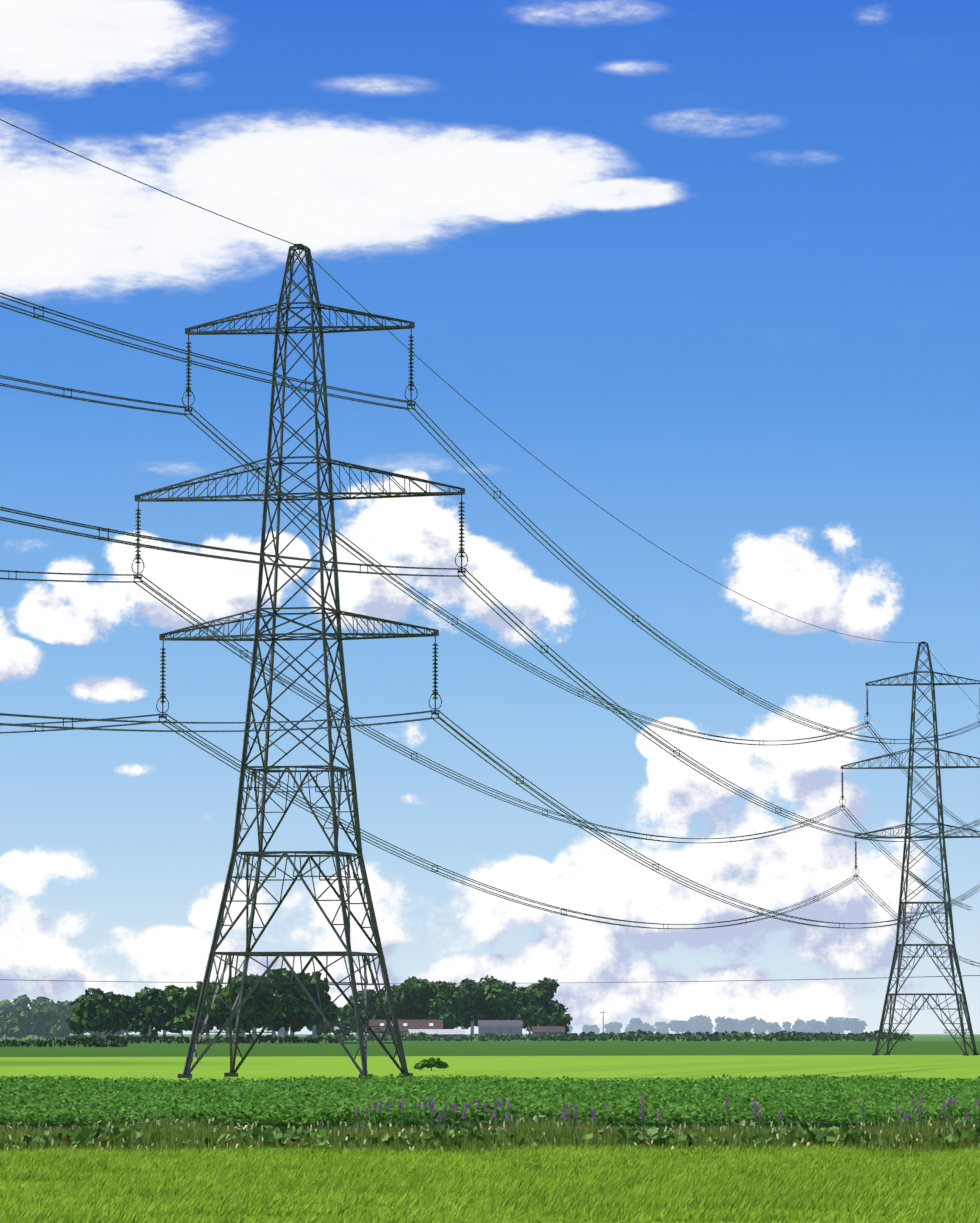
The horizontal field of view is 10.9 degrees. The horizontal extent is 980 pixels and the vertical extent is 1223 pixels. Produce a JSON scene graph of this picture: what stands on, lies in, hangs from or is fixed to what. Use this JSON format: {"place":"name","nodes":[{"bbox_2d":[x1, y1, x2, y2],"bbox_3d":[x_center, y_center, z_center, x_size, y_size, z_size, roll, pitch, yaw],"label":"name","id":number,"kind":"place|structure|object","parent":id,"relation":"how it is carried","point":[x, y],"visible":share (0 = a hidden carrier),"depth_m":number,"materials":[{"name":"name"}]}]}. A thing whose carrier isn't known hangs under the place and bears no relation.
{"place":"outdoors","nodes":[
{"label":"outdoors","id":0,"kind":"place"},
{"bbox_2d":[278,1027,283,1040],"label":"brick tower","id":1,"kind":"structure","parent":0,"point":[281,1032],"depth_m":1691.61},
{"bbox_2d":[369,1020,564,1040],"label":"farm buildings","id":2,"kind":"structure","parent":0,"point":[496,1027],"depth_m":1953.10,"materials":[{"name":"grey metal"}]},
{"bbox_2d":[0,1142,979,1222],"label":"meadow grass","id":3,"kind":"structure","parent":0,"point":[802,1182],"depth_m":84.99,"materials":[{"name":"green plant"}]},
{"bbox_2d":[0,1034,979,1222],"bbox_3d":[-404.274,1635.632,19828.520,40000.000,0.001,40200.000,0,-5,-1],"label":"ground","id":4,"kind":"structure","parent":0,"point":[927,1056],"depth_m":520.59,"materials":[{"name":"green plant"}]},
{"bbox_2d":[0,1038,128,1046],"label":"hedge","id":5,"kind":"object","parent":4,"relation":"on","point":[50,1042],"visible":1,"depth_m":1004.31,"materials":[{"name":"green plant"}]},
{"bbox_2d":[0,994,132,1040],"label":"tree belt","id":6,"kind":"object","parent":4,"relation":"on","point":[42,1017],"visible":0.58,"depth_m":1977.72,"materials":[{"name":"green plant"}]},
{"bbox_2d":[66,968,340,1042],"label":"trees","id":7,"kind":"object","parent":4,"relation":"on","point":[171,1008],"visible":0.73,"depth_m":1475.09,"materials":[{"name":"green plant"}]},
{"bbox_2d":[65,1033,342,1042],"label":"hedge","id":8,"kind":"object","parent":4,"relation":"on","point":[145,1038],"visible":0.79,"depth_m":1393.14,"materials":[{"name":"green plant"}]},
{"bbox_2d":[131,244,467,1078],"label":"pylon","id":9,"kind":"object","parent":4,"relation":"on","point":[273,768],"visible":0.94,"depth_m":307.93,"materials":[{"name":"metal"}]},
{"bbox_2d":[414,1057,449,1070],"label":"field bush","id":10,"kind":"object","parent":4,"relation":"on","point":[432,1062],"depth_m":362.22,"materials":[{"name":"green plant"}]},
{"bbox_2d":[306,974,572,1039],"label":"trees","id":11,"kind":"object","parent":4,"relation":"on","point":[462,1006],"visible":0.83,"depth_m":2068.66,"materials":[{"name":"green plant"}]},
{"bbox_2d":[0,1087,978,1132],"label":"crop understorey","id":12,"kind":"object","parent":4,"relation":"on","point":[54,1124],"depth_m":117.41,"materials":[{"name":"green plant"}]},
{"bbox_2d":[0,1074,979,1129],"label":"crop plants","id":13,"kind":"object","parent":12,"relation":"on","point":[65,1099],"visible":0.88,"depth_m":137.66,"materials":[{"name":"green plant"}]},
{"bbox_2d":[0,1114,979,1152],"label":"margin seed heads","id":14,"kind":"object","parent":4,"relation":"on","point":[536,1117],"visible":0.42,"depth_m":113.54,"materials":[{"name":"plant"}]},
{"bbox_2d":[0,1116,979,1152],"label":"margin weeds","id":15,"kind":"object","parent":4,"relation":"on","point":[80,1138],"visible":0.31,"depth_m":112.96,"materials":[{"name":"green plant"}]},
{"bbox_2d":[306,1031,913,1040],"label":"hedge","id":16,"kind":"object","parent":4,"relation":"on","point":[655,1037],"visible":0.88,"depth_m":1824.46,"materials":[{"name":"green plant"}]},
{"bbox_2d":[355,1092,979,1143],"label":"willowherb","id":17,"kind":"object","parent":4,"relation":"on","point":[562,1117],"visible":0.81,"depth_m":113.83,"materials":[{"name":"purple plant"}]},
{"bbox_2d":[567,1015,866,1034],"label":"trees","id":18,"kind":"object","parent":4,"relation":"on","point":[704,1024],"visible":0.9,"depth_m":4202.23,"materials":[{"name":"grey plant"}]},
{"bbox_2d":[564,1029,909,1038],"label":"hedge","id":19,"kind":"object","parent":4,"relation":"on","point":[781,1033],"visible":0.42,"depth_m":2593.39,"materials":[{"name":"green plant"}]},
{"bbox_2d":[839,641,979,1055],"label":"pylon","id":20,"kind":"object","parent":4,"relation":"on","point":[902,906],"visible":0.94,"depth_m":621.53,"materials":[{"name":"metal"}]},
{"bbox_2d":[0,119,979,966],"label":"conductors","id":21,"kind":"object","parent":20,"relation":"attached to","point":[188,731],"visible":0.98,"depth_m":336.40,"materials":[{"name":"grey"}]},
{"bbox_2d":[0,975,979,983],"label":"distant power line","id":22,"kind":"object","parent":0,"point":[575,982],"visible":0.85,"depth_m":599.21,"materials":[{"name":"grey metal"}]},
{"bbox_2d":[0,0,979,1033],"label":"sky","id":23,"kind":"structure","parent":0,"point":[713,266],"materials":[{"name":"blue"}]}
]}

